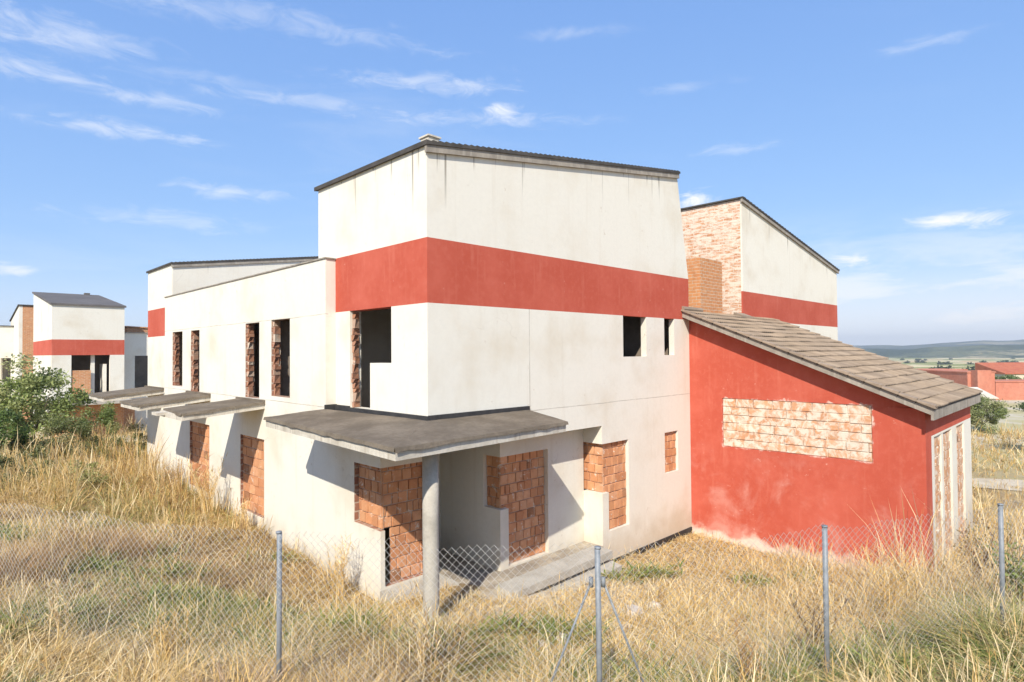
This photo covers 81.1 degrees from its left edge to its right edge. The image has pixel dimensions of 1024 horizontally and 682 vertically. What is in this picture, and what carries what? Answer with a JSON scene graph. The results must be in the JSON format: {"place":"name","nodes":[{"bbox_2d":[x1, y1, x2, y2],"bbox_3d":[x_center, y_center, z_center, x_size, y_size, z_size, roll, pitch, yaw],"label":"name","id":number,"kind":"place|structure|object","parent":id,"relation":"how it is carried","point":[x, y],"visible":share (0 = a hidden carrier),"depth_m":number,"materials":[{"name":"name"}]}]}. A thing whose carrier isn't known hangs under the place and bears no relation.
{"place":"outdoors","nodes":[
{"label":"outdoors","id":0,"kind":"place"},
{"bbox_2d":[0,358,1023,681],"bbox_3d":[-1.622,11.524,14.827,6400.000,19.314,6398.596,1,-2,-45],"label":"ground","id":1,"kind":"structure","parent":0,"point":[1014,418],"depth_m":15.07,"materials":[{"name":"beige plant"}]},
{"bbox_2d":[0,304,33,418],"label":"house","id":2,"kind":"structure","parent":1,"relation":"on","point":[16,337],"depth_m":55.01,"materials":[{"name":"white paint"}]},
{"bbox_2d":[0,407,33,464],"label":"leafy shrub","id":3,"kind":"object","parent":1,"relation":"on","point":[23,438],"visible":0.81,"depth_m":26.30,"materials":[{"name":"green plant"}]},
{"bbox_2d":[0,446,54,485],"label":"olive shrub","id":4,"kind":"object","parent":1,"relation":"on","point":[3,461],"visible":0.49,"depth_m":21.11,"materials":[{"name":"green plant"}]},
{"bbox_2d":[0,352,97,444],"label":"leafy tree","id":5,"kind":"object","parent":1,"relation":"on","point":[26,386],"visible":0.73,"depth_m":32.33,"materials":[{"name":"green plant"}]},
{"bbox_2d":[0,530,97,586],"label":"dead shrub","id":6,"kind":"object","parent":1,"relation":"on","point":[24,570],"visible":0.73,"depth_m":11.28,"materials":[{"name":"beige plant"}]},
{"bbox_2d":[6,411,98,458],"bbox_3d":[-21.221,4.447,27.844,3.706,2.324,2.902,1,-2,-45],"label":"grey green shrub","id":7,"kind":"object","parent":1,"relation":"on","point":[64,427],"visible":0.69,"depth_m":28.13,"materials":[{"name":"green plant"}]},
{"bbox_2d":[36,577,85,647],"bbox_3d":[-6.095,3.738,8.116,0.534,0.966,0.814,1,-2,-45],"label":"dry weed","id":8,"kind":"object","parent":1,"relation":"on","point":[52,601],"visible":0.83,"depth_m":8.15,"materials":[{"name":"beige plant"}]},
{"bbox_2d":[56,459,113,492],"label":"yellow green shrub","id":9,"kind":"object","parent":1,"relation":"on","point":[98,478],"visible":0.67,"depth_m":19.81,"materials":[{"name":"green plant"}]},
{"bbox_2d":[1,507,178,567],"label":"dead shrub","id":10,"kind":"object","parent":1,"relation":"on","point":[113,550],"visible":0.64,"depth_m":13.15,"materials":[{"name":"beige plant"}]},
{"bbox_2d":[32,292,147,439],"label":"distant house","id":11,"kind":"structure","parent":1,"relation":"on","point":[94,343],"depth_m":46.46,"materials":[{"name":"paint"}]},
{"bbox_2d":[76,401,118,453],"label":"yellow green shrub","id":12,"kind":"object","parent":1,"relation":"on","point":[106,419],"visible":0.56,"depth_m":29.90,"materials":[{"name":"green plant"}]},
{"bbox_2d":[96,421,146,462],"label":"olive shrub","id":13,"kind":"object","parent":1,"relation":"on","point":[132,427],"visible":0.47,"depth_m":25.95,"materials":[{"name":"green plant"}]},
{"bbox_2d":[144,445,162,481],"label":"dry weed","id":14,"kind":"object","parent":1,"relation":"on","point":[155,457],"visible":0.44,"depth_m":23.23,"materials":[{"name":"beige plant"}]},
{"bbox_2d":[147,593,192,671],"bbox_3d":[-4.295,3.744,7.512,0.582,1.051,0.562,1,-2,-45],"label":"dry weed","id":15,"kind":"object","parent":1,"relation":"on","point":[173,625],"visible":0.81,"depth_m":7.56,"materials":[{"name":"beige plant"}]},
{"bbox_2d":[162,458,183,490],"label":"dry weed","id":16,"kind":"object","parent":1,"relation":"on","point":[172,473],"visible":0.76,"depth_m":21.80,"materials":[{"name":"beige plant"}]},
{"bbox_2d":[133,546,259,589],"bbox_3d":[-6.359,4.637,12.085,2.442,0.820,2.291,1,-2,-45],"label":"dead shrub","id":17,"kind":"object","parent":1,"relation":"on","point":[211,573],"visible":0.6,"depth_m":12.12,"materials":[{"name":"beige plant"}]},
{"bbox_2d":[184,452,227,516],"bbox_3d":[-9.458,4.440,18.462,1.495,2.106,1.287,0,-1,-13],"label":"dry weed","id":18,"kind":"object","parent":1,"relation":"on","point":[212,488],"visible":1,"depth_m":18.44,"materials":[{"name":"beige plant"}]},
{"bbox_2d":[107,637,350,681],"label":"dead shrub","id":19,"kind":"object","parent":1,"relation":"on","point":[249,678],"visible":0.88,"depth_m":6.83,"materials":[{"name":"beige plant"}]},
{"bbox_2d":[231,498,250,529],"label":"dry weed","id":20,"kind":"object","parent":1,"relation":"on","point":[242,512],"visible":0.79,"depth_m":17.20,"materials":[{"name":"beige plant"}]},
{"bbox_2d":[324,532,355,598],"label":"dry weed","id":21,"kind":"object","parent":1,"relation":"on","point":[342,565],"visible":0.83,"depth_m":12.90,"materials":[{"name":"beige plant"}]},
{"bbox_2d":[276,651,426,681],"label":"dry grass","id":22,"kind":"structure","parent":1,"relation":"on","point":[362,679],"depth_m":6.98,"materials":[{"name":"beige plant"}]},
{"bbox_2d":[88,133,691,622],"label":"semi detached house","id":23,"kind":"structure","parent":1,"relation":"on","point":[436,345],"depth_m":15.25,"materials":[{"name":"paint"}]},
{"bbox_2d":[192,421,208,489],"bbox_3d":[-11.079,4.081,21.364,0.047,2.320,2.100,1,-2,-45],"label":"bricked window","id":24,"kind":"structure","parent":23,"relation":"in","point":[200,435],"depth_m":21.46,"materials":[{"name":"brick"}]},
{"bbox_2d":[243,435,263,515],"bbox_3d":[-7.738,4.012,17.988,0.050,2.270,1.800,1,-2,-45],"label":"bricked window","id":25,"kind":"structure","parent":23,"relation":"in","point":[253,448],"depth_m":18.02,"materials":[{"name":"brick"}]},
{"bbox_2d":[359,462,422,581],"bbox_3d":[-2.793,4.064,13.805,1.128,2.580,0.998,1,-2,-45],"label":"bricked doorway","id":26,"kind":"structure","parent":23,"relation":"in","point":[391,497],"depth_m":13.48,"materials":[{"name":"brick"}]},
{"bbox_2d":[486,450,544,563],"bbox_3d":[0.119,4.182,15.346,1.638,2.700,0.502,1,-2,-45],"label":"bricked doorway","id":27,"kind":"structure","parent":23,"relation":"in","point":[515,483],"depth_m":15.14,"materials":[{"name":"brick"}]},
{"bbox_2d":[583,440,625,528],"bbox_3d":[2.615,4.030,16.788,1.427,2.420,0.716,0,-1,-7],"label":"bricked doorway","id":28,"kind":"structure","parent":23,"relation":"in","point":[603,464],"depth_m":16.76,"materials":[{"name":"brick"}]},
{"bbox_2d":[665,431,675,471],"bbox_3d":[4.965,3.483,18.866,0.790,1.260,0.046,1,-2,-45],"label":"bricked window","id":29,"kind":"structure","parent":23,"relation":"in","point":[670,437],"depth_m":18.90,"materials":[{"name":"brick"}]},
{"bbox_2d":[405,601,443,680],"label":"dry weed","id":30,"kind":"object","parent":1,"relation":"on","point":[422,645],"visible":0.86,"depth_m":7.81,"materials":[{"name":"beige plant"}]},
{"bbox_2d":[0,500,1023,681],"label":"chain link fence","id":31,"kind":"object","parent":1,"relation":"on","point":[600,581],"visible":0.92,"depth_m":6.94,"materials":[{"name":"metal"}]},
{"bbox_2d":[625,604,642,618],"bbox_3d":[2.496,5.601,12.331,0.476,0.263,0.374,-2,11,-31],"label":"rubble block","id":32,"kind":"object","parent":1,"relation":"on","point":[636,608],"depth_m":12.26,"materials":[{"name":"grey stone"}]},
{"bbox_2d":[646,601,660,608],"bbox_3d":[3.027,5.670,12.789,0.338,0.164,0.255,-9,14,-27],"label":"rubble block","id":33,"kind":"object","parent":1,"relation":"on","point":[653,605],"depth_m":12.74,"materials":[{"name":"grey stone"}]},
{"bbox_2d":[730,617,767,681],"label":"dry weed","id":34,"kind":"object","parent":1,"relation":"on","point":[749,659],"visible":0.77,"depth_m":6.92,"materials":[{"name":"beige plant"}]},
{"bbox_2d":[681,196,839,439],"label":"neighbouring house","id":35,"kind":"structure","parent":1,"relation":"on","point":[772,268],"depth_m":24.18,"materials":[{"name":"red paint"}]},
{"bbox_2d":[788,587,847,647],"bbox_3d":[4.213,3.970,8.285,0.538,1.006,0.814,1,-2,-45],"label":"dry weed","id":36,"kind":"object","parent":1,"relation":"on","point":[817,627],"visible":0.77,"depth_m":8.35,"materials":[{"name":"beige plant"}]},
{"bbox_2d":[681,257,982,578],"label":"lean to building","id":37,"kind":"structure","parent":1,"relation":"on","point":[796,430],"depth_m":17.47,"materials":[{"name":"red paint"}]},
{"bbox_2d":[860,542,917,616],"bbox_3d":[6.599,4.184,10.350,0.975,1.410,0.727,-1,-1,4],"label":"dry weed","id":38,"kind":"object","parent":1,"relation":"on","point":[889,584],"visible":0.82,"depth_m":10.39,"materials":[{"name":"beige plant"}]},
{"bbox_2d":[919,368,967,369],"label":"red house","id":39,"kind":"structure","parent":1,"relation":"on","point":[941,369],"depth_m":140.16,"materials":[{"name":"paint"}]},
{"bbox_2d":[900,357,1017,370],"bbox_3d":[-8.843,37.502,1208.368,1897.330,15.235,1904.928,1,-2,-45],"label":"trees","id":40,"kind":"object","parent":1,"relation":"on","point":[938,363],"visible":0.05,"depth_m":635.31,"materials":[{"name":"green plant"}]},
{"bbox_2d":[923,370,995,395],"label":"red house","id":41,"kind":"structure","parent":1,"relation":"on","point":[984,380],"depth_m":81.89,"materials":[{"name":"red paint"}]},
{"bbox_2d":[948,518,1018,582],"bbox_3d":[10.499,4.868,13.469,1.060,1.618,1.028,0,-1,0],"label":"leafy weed","id":42,"kind":"object","parent":1,"relation":"on","point":[983,560],"visible":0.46,"depth_m":13.41,"materials":[{"name":"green plant"}]},
{"bbox_2d":[970,387,998,404],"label":"white shed","id":43,"kind":"structure","parent":1,"relation":"on","point":[988,395],"depth_m":76.38,"materials":[{"name":"paint"}]},
{"bbox_2d":[970,394,1010,433],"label":"round bush","id":44,"kind":"object","parent":1,"relation":"on","point":[977,412],"visible":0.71,"depth_m":49.17,"materials":[{"name":"green plant"}]},
{"bbox_2d":[968,522,1023,581],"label":"leafy weed","id":45,"kind":"object","parent":1,"relation":"on","point":[1007,531],"visible":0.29,"depth_m":12.04,"materials":[{"name":"green plant"}]},
{"bbox_2d":[975,362,1023,378],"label":"red house","id":46,"kind":"structure","parent":1,"relation":"on","point":[1008,368],"depth_m":154.62,"materials":[{"name":"paint"}]},
{"bbox_2d":[986,536,1023,605],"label":"leafy weed","id":47,"kind":"object","parent":1,"relation":"on","point":[1012,574],"visible":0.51,"depth_m":9.43,"materials":[{"name":"green plant"}]},
{"bbox_2d":[995,374,1018,378],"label":"green shrub","id":48,"kind":"object","parent":1,"relation":"on","point":[1006,376],"visible":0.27,"depth_m":98.91,"materials":[{"name":"green plant"}]},
{"bbox_2d":[995,379,1023,399],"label":"wall","id":49,"kind":"structure","parent":1,"relation":"on","point":[1009,389],"depth_m":85.86,"materials":[{"name":"red paint"}]},
{"bbox_2d":[1010,401,1023,416],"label":"dark leaved tree","id":50,"kind":"object","parent":1,"relation":"on","point":[1021,406],"visible":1,"depth_m":38.18,"materials":[{"name":"green plant"}]},
{"bbox_2d":[0,0,1023,345],"label":"sky","id":51,"kind":"structure","parent":0,"point":[137,137],"materials":[{"name":"blue"}]},
{"bbox_2d":[853,339,1023,357],"bbox_3d":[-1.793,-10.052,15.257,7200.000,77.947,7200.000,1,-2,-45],"label":"hills","id":52,"kind":"structure","parent":0,"point":[991,349],"depth_m":1478.53,"materials":[{"name":"green plant"}]},
{"bbox_2d":[972,478,1023,490],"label":"path","id":53,"kind":"structure","parent":0,"point":[1013,483],"depth_m":28.58,"materials":[{"name":"beige concrete"}]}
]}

